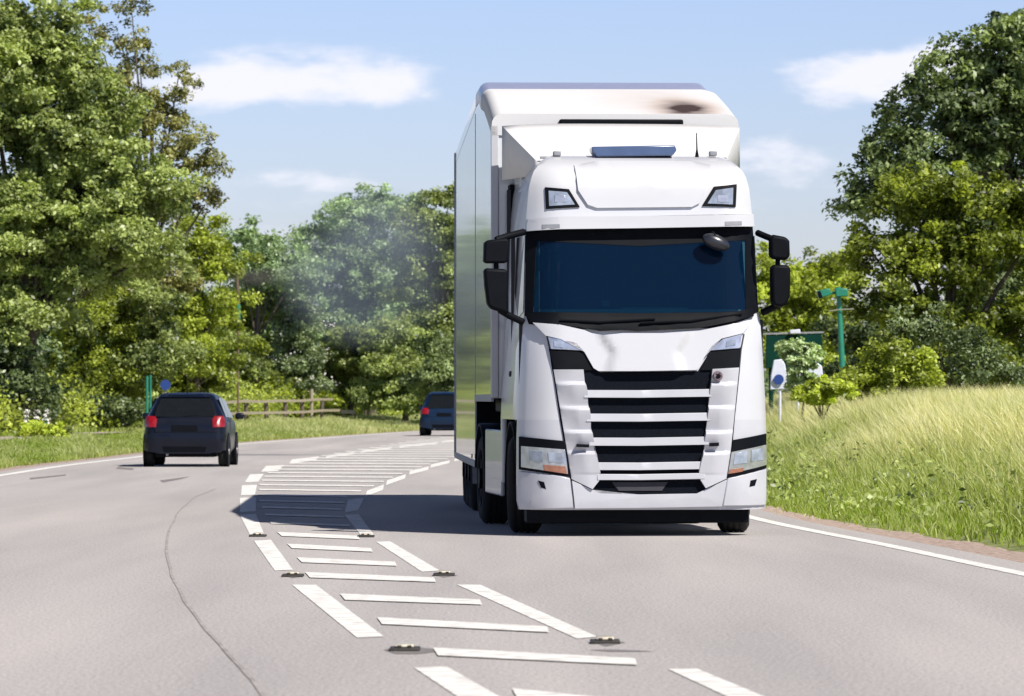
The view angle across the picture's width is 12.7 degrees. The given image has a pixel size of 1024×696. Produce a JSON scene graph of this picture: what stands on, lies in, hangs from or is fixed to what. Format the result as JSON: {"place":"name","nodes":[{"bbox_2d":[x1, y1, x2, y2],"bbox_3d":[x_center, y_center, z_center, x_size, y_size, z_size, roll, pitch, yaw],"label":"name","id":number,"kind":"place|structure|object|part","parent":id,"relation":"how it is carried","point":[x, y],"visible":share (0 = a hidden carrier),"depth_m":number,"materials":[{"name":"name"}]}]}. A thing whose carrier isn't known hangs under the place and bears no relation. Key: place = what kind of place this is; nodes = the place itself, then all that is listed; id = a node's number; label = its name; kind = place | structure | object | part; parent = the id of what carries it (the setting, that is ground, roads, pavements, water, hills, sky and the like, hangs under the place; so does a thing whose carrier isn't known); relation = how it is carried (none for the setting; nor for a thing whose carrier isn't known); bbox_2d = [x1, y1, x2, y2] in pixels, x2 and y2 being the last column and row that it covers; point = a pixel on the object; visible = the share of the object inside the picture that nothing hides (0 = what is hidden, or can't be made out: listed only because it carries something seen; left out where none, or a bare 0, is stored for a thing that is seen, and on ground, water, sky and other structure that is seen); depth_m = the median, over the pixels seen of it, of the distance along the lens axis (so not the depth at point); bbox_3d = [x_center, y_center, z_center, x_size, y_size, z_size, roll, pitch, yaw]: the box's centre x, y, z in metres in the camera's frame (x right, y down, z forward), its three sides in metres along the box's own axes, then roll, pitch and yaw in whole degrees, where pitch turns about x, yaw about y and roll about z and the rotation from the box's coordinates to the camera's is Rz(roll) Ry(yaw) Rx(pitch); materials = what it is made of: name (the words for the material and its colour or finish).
{"place":"outdoors","nodes":[
{"label":"outdoors","id":0,"kind":"place"},
{"bbox_2d":[0,432,121,439],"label":"path","id":1,"kind":"structure","parent":0,"point":[7,437],"depth_m":143.09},
{"bbox_2d":[0,431,1023,695],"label":"road","id":2,"kind":"structure","parent":0,"point":[92,603],"depth_m":32.61,"materials":[{"name":"grey asphalt"}]},
{"bbox_2d":[30,467,188,481],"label":"tyre scuff","id":3,"kind":"object","parent":2,"relation":"on","point":[166,480],"visible":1,"depth_m":80.78,"materials":[{"name":"rubber"}]},
{"bbox_2d":[143,390,243,466],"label":"hatchback car","id":4,"kind":"object","parent":2,"relation":"on","point":[187,424],"visible":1,"depth_m":93.41,"materials":[{"name":"blue paint"}]},
{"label":"rear window","id":5,"kind":"part","parent":4,"relation":"part of","materials":[{"name":"black glass"}]},
{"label":"side window","id":6,"kind":"part","parent":4,"relation":"part of","materials":[{"name":"grey glass"}]},
{"bbox_2d":[0,431,418,475],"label":"edge line","id":7,"kind":"object","parent":2,"relation":"on","point":[135,457],"visible":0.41,"depth_m":99.57,"materials":[{"name":"paint"}]},
{"bbox_2d":[165,489,265,695],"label":"road seam","id":8,"kind":"object","parent":2,"relation":"on","point":[245,672],"visible":1,"depth_m":28.99,"materials":[{"name":"grey asphalt"}]},
{"bbox_2d":[249,532,266,536],"bbox_3d":[-2.567,1.885,46.480,0.170,0.040,0.220,0,-1,0],"label":"road stud","id":9,"kind":"object","parent":2,"relation":"on","point":[257,534],"visible":1,"depth_m":46.37,"materials":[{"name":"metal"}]},
{"bbox_2d":[281,571,303,576],"bbox_3d":[-1.718,1.772,36.061,0.170,0.040,0.220,0,-1,0],"label":"road stud","id":10,"kind":"object","parent":2,"relation":"on","point":[292,574],"visible":1,"depth_m":35.96,"materials":[{"name":"metal"}]},
{"bbox_2d":[357,533,374,536],"bbox_3d":[-1.470,1.883,46.313,0.170,0.040,0.220,0,-1,0],"label":"road stud","id":11,"kind":"object","parent":2,"relation":"on","point":[365,535],"visible":1,"depth_m":46.21,"materials":[{"name":"metal"}]},
{"bbox_2d":[389,643,420,650],"bbox_3d":[-0.593,1.657,25.488,0.170,0.040,0.220,0,-1,0],"label":"road stud","id":12,"kind":"object","parent":2,"relation":"on","point":[404,647],"visible":1,"depth_m":25.38,"materials":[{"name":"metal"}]},
{"bbox_2d":[419,390,453,435],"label":"hatchback car","id":13,"kind":"object","parent":2,"relation":"on","point":[436,411],"visible":0.55,"depth_m":169.54,"materials":[{"name":"blue paint"}]},
{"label":"rear window","id":14,"kind":"part","parent":13,"relation":"part of","materials":[{"name":"black glass"}]},
{"bbox_2d":[433,570,454,575],"bbox_3d":[-0.536,1.774,36.265,0.170,0.040,0.220,0,-1,0],"label":"road stud","id":15,"kind":"object","parent":2,"relation":"on","point":[443,573],"visible":1,"depth_m":36.17,"materials":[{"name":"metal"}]},
{"bbox_2d":[259,437,636,695],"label":"hatch marking","id":16,"kind":"object","parent":2,"relation":"on","point":[504,654],"visible":0.84,"depth_m":35.89,"materials":[{"name":"paint"}]},
{"bbox_2d":[291,575,638,653],"bbox_3d":[-0.571,1.734,30.914,1.473,0.001,11.493,0,-1,-6],"label":"stud stain","id":17,"kind":"object","parent":2,"relation":"on","point":[424,650],"visible":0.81,"depth_m":25.46,"materials":[{"name":"rubber"}]},
{"bbox_2d":[240,440,761,695],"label":"boundary marking","id":18,"kind":"object","parent":2,"relation":"on","point":[453,681],"visible":0.88,"depth_m":31.25,"materials":[{"name":"paint"}]},
{"bbox_2d":[590,635,619,643],"bbox_3d":[0.531,1.666,26.269,0.170,0.040,0.220,0,-1,0],"label":"road stud","id":19,"kind":"object","parent":2,"relation":"on","point":[605,639],"visible":1,"depth_m":26.17,"materials":[{"name":"metal"}]},
{"bbox_2d":[454,82,789,532],"bbox_3d":[0.949,-0.534,54.808,3.134,5.060,16.919,0,-1,-2],"label":"articulated lorry","id":20,"kind":"object","parent":2,"relation":"on","point":[608,346],"visible":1,"depth_m":46.78,"materials":[{"name":"white paint"}]},
{"bbox_2d":[749,515,1023,575],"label":"edge line","id":21,"kind":"object","parent":2,"relation":"on","point":[1012,571],"visible":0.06,"depth_m":42.96,"materials":[{"name":"paint"}]},
{"bbox_2d":[0,431,1023,551],"bbox_3d":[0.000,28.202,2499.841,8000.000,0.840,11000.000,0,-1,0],"label":"ground","id":22,"kind":"structure","parent":0,"point":[1012,547],"depth_m":46.40,"materials":[{"name":"soil"}]},
{"bbox_2d":[23,409,31,421],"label":"flower spike","id":23,"kind":"object","parent":22,"relation":"on","point":[26,414],"visible":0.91,"depth_m":131.97,"materials":[{"name":"white plant"}]},
{"bbox_2d":[0,332,64,423],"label":"leafy bush","id":24,"kind":"object","parent":22,"relation":"on","point":[20,381],"visible":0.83,"depth_m":138.50,"materials":[{"name":"green plant"}]},
{"bbox_2d":[0,318,74,429],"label":"broadleaf tree","id":25,"kind":"object","parent":22,"relation":"on","point":[55,345],"visible":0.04,"depth_m":149.91,"materials":[{"name":"green plant"}]},
{"bbox_2d":[10,419,71,438],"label":"leafy weed","id":26,"kind":"object","parent":22,"relation":"on","point":[34,427],"visible":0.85,"depth_m":130.72,"materials":[{"name":"green plant"}]},
{"bbox_2d":[42,409,50,423],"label":"flower spike","id":27,"kind":"object","parent":22,"relation":"on","point":[45,415],"visible":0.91,"depth_m":131.97,"materials":[{"name":"white plant"}]},
{"bbox_2d":[49,378,148,425],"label":"leafy bush","id":28,"kind":"object","parent":22,"relation":"on","point":[125,410],"visible":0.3,"depth_m":151.13,"materials":[{"name":"green plant"}]},
{"bbox_2d":[37,284,162,426],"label":"broadleaf tree","id":29,"kind":"object","parent":22,"relation":"on","point":[91,355],"visible":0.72,"depth_m":155.46,"materials":[{"name":"green plant"}]},
{"bbox_2d":[0,0,210,430],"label":"broadleaf tree","id":30,"kind":"object","parent":22,"relation":"on","point":[78,190],"visible":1,"depth_m":138.96,"materials":[{"name":"green plant"}]},
{"bbox_2d":[103,371,178,426],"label":"leafy bush","id":31,"kind":"object","parent":22,"relation":"on","point":[172,390],"visible":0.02,"depth_m":159.83,"materials":[{"name":"green plant"}]},
{"bbox_2d":[78,250,204,426],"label":"leafy bush","id":32,"kind":"object","parent":22,"relation":"on","point":[169,279],"visible":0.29,"depth_m":157.86,"materials":[{"name":"green plant"}]},
{"bbox_2d":[146,375,151,412],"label":"green marker post","id":33,"kind":"object","parent":22,"relation":"on","point":[150,390],"visible":0.56,"depth_m":148.26,"materials":[{"name":"metal"}]},
{"bbox_2d":[74,0,235,426],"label":"broadleaf tree","id":34,"kind":"object","parent":22,"relation":"on","point":[153,119],"visible":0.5,"depth_m":159.93,"materials":[{"name":"green plant"}]},
{"bbox_2d":[103,276,208,403],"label":"leafy bush","id":35,"kind":"object","parent":22,"relation":"on","point":[159,340],"visible":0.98,"depth_m":155.42,"materials":[{"name":"green plant"}]},
{"bbox_2d":[160,380,170,392],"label":"round sign","id":36,"kind":"object","parent":22,"relation":"on","point":[165,385],"visible":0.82,"depth_m":147.94,"materials":[{"name":"blue metal"}]},
{"bbox_2d":[109,211,273,392],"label":"broadleaf tree","id":37,"kind":"object","parent":22,"relation":"on","point":[195,316],"visible":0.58,"depth_m":171.68,"materials":[{"name":"green plant"}]},
{"bbox_2d":[169,375,230,392],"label":"leafy bush","id":38,"kind":"object","parent":22,"relation":"on","point":[212,383],"visible":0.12,"depth_m":172.61,"materials":[{"name":"green plant"}]},
{"bbox_2d":[0,431,408,471],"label":"gravel verge","id":39,"kind":"structure","parent":22,"relation":"on","point":[34,465],"depth_m":105.17,"materials":[{"name":"beige gravel"}]},
{"bbox_2d":[0,413,419,469],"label":"verge grass","id":40,"kind":"structure","parent":22,"relation":"on","point":[33,450],"depth_m":149.57,"materials":[{"name":"green plant"}]},
{"bbox_2d":[0,368,419,434],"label":"undergrowth","id":41,"kind":"object","parent":22,"relation":"on","point":[9,418],"visible":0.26,"depth_m":154.00,"materials":[{"name":"green plant"}]},
{"bbox_2d":[190,327,275,395],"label":"leafy bush","id":42,"kind":"object","parent":22,"relation":"on","point":[259,369],"visible":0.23,"depth_m":213.45,"materials":[{"name":"green plant"}]},
{"bbox_2d":[236,277,240,420],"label":"wooden pole","id":43,"kind":"object","parent":22,"relation":"on","point":[238,306],"visible":0.44,"depth_m":181.97,"materials":[{"name":"green paint"}]},
{"bbox_2d":[208,289,288,387],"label":"broadleaf tree","id":44,"kind":"object","parent":22,"relation":"on","point":[247,318],"visible":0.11,"depth_m":218.07,"materials":[{"name":"green plant"}]},
{"bbox_2d":[208,212,338,391],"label":"broadleaf tree","id":45,"kind":"object","parent":22,"relation":"on","point":[292,274],"visible":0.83,"depth_m":214.44,"materials":[{"name":"green plant"}]},
{"bbox_2d":[220,271,329,349],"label":"leafy bush","id":46,"kind":"object","parent":22,"relation":"on","point":[323,304],"visible":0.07,"depth_m":222.29,"materials":[{"name":"green plant"}]},
{"bbox_2d":[226,389,339,420],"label":"timber fence","id":47,"kind":"object","parent":22,"relation":"on","point":[285,412],"visible":0.63,"depth_m":198.05,"materials":[{"name":"brown wood"}]},
{"bbox_2d":[240,284,341,417],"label":"elder bush","id":48,"kind":"object","parent":22,"relation":"on","point":[291,337],"visible":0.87,"depth_m":216.46,"materials":[{"name":"green plant"}]},
{"bbox_2d":[243,371,344,416],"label":"leafy bush","id":49,"kind":"object","parent":22,"relation":"on","point":[301,394],"visible":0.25,"depth_m":215.22,"materials":[{"name":"green plant"}]},
{"bbox_2d":[341,410,355,418],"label":"guardrail","id":50,"kind":"object","parent":22,"relation":"on","point":[343,412],"visible":0.62,"depth_m":212.98,"materials":[{"name":"grey metal"}]},
{"bbox_2d":[319,357,387,415],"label":"leafy bush","id":51,"kind":"object","parent":22,"relation":"on","point":[345,380],"visible":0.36,"depth_m":225.12,"materials":[{"name":"green plant"}]},
{"bbox_2d":[308,321,401,414],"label":"leafy bush","id":52,"kind":"object","parent":22,"relation":"on","point":[355,337],"visible":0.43,"depth_m":223.48,"materials":[{"name":"green plant"}]},
{"bbox_2d":[285,181,442,415],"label":"broadleaf tree","id":53,"kind":"object","parent":22,"relation":"on","point":[354,225],"visible":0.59,"depth_m":228.91,"materials":[{"name":"green plant"}]},
{"bbox_2d":[344,344,439,421],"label":"leafy bush","id":54,"kind":"object","parent":22,"relation":"on","point":[387,393],"visible":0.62,"depth_m":211.41,"materials":[{"name":"green plant"}]},
{"bbox_2d":[365,181,453,355],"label":"broadleaf tree","id":55,"kind":"object","parent":22,"relation":"on","point":[431,229],"visible":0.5,"depth_m":215.47,"materials":[{"name":"green plant"}]},
{"bbox_2d":[372,331,453,381],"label":"leafy bush","id":56,"kind":"object","parent":22,"relation":"on","point":[435,350],"visible":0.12,"depth_m":213.34,"materials":[{"name":"green plant"}]},
{"bbox_2d":[398,329,453,402],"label":"leafy bush","id":57,"kind":"object","parent":22,"relation":"on","point":[440,374],"visible":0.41,"depth_m":205.09,"materials":[{"name":"green plant"}]},
{"bbox_2d":[6,265,1022,399],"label":"wood","id":58,"kind":"object","parent":22,"relation":"on","point":[766,374],"depth_m":298.46,"materials":[{"name":"green plant"}]},
{"bbox_2d":[770,359,786,422],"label":"white sign board","id":59,"kind":"object","parent":22,"relation":"on","point":[778,377],"visible":0.84,"depth_m":100.00,"materials":[{"name":"white metal"}]},
{"bbox_2d":[764,329,823,413],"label":"green board","id":60,"kind":"object","parent":22,"relation":"on","point":[771,340],"visible":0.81,"depth_m":118.01,"materials":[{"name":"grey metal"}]},
{"bbox_2d":[774,336,827,420],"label":"young tree","id":61,"kind":"object","parent":22,"relation":"on","point":[798,355],"visible":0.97,"depth_m":93.84,"materials":[{"name":"green plant"}]},
{"bbox_2d":[795,361,822,407],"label":"white hoarding","id":62,"kind":"object","parent":22,"relation":"on","point":[818,371],"visible":0.19,"depth_m":104.00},
{"bbox_2d":[755,240,874,388],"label":"broadleaf tree","id":63,"kind":"object","parent":22,"relation":"on","point":[804,305],"visible":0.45,"depth_m":171.28,"materials":[{"name":"green plant"}]},
{"bbox_2d":[789,374,860,419],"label":"leafy bush","id":64,"kind":"object","parent":22,"relation":"on","point":[821,390],"visible":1,"depth_m":85.78,"materials":[{"name":"green plant"}]},
{"bbox_2d":[816,287,853,397],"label":"camera pole","id":65,"kind":"object","parent":22,"relation":"on","point":[839,292],"visible":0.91,"depth_m":103.95,"materials":[{"name":"teal metal"}]},
{"bbox_2d":[806,296,918,393],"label":"broadleaf tree","id":66,"kind":"object","parent":22,"relation":"on","point":[856,336],"visible":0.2,"depth_m":129.58,"materials":[{"name":"green plant"}]},
{"bbox_2d":[830,327,947,400],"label":"leafy bush","id":67,"kind":"object","parent":22,"relation":"on","point":[898,364],"visible":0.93,"depth_m":89.72,"materials":[{"name":"green plant"}]},
{"bbox_2d":[759,506,1023,562],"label":"gravel verge","id":68,"kind":"structure","parent":22,"relation":"on","point":[984,549],"depth_m":46.04,"materials":[{"name":"beige gravel"}]},
{"bbox_2d":[765,381,1023,549],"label":"tall grass","id":69,"kind":"structure","parent":22,"relation":"on","point":[968,425],"depth_m":60.41,"materials":[{"name":"green plant"}]},
{"bbox_2d":[766,394,1023,533],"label":"verge weeds","id":70,"kind":"object","parent":22,"relation":"on","point":[808,470],"visible":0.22,"depth_m":57.50,"materials":[{"name":"green plant"}]},
{"bbox_2d":[821,8,1023,389],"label":"broadleaf tree","id":71,"kind":"object","parent":22,"relation":"on","point":[977,119],"visible":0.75,"depth_m":117.37,"materials":[{"name":"green plant"}]},
{"bbox_2d":[830,160,1023,390],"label":"broadleaf tree","id":72,"kind":"object","parent":22,"relation":"on","point":[952,235],"visible":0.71,"depth_m":107.51,"materials":[{"name":"green plant"}]},
{"bbox_2d":[884,301,1023,392],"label":"leafy bush","id":73,"kind":"object","parent":22,"relation":"on","point":[972,363],"visible":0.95,"depth_m":91.72,"materials":[{"name":"green plant"}]},
{"bbox_2d":[938,340,1023,390],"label":"broadleaf tree","id":74,"kind":"object","parent":22,"relation":"on","point":[1015,355],"visible":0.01,"depth_m":111.56,"materials":[{"name":"green plant"}]},
{"bbox_2d":[0,0,1023,392],"label":"sky","id":75,"kind":"structure","parent":0,"point":[308,102],"materials":[{"name":"blue"}]}
]}

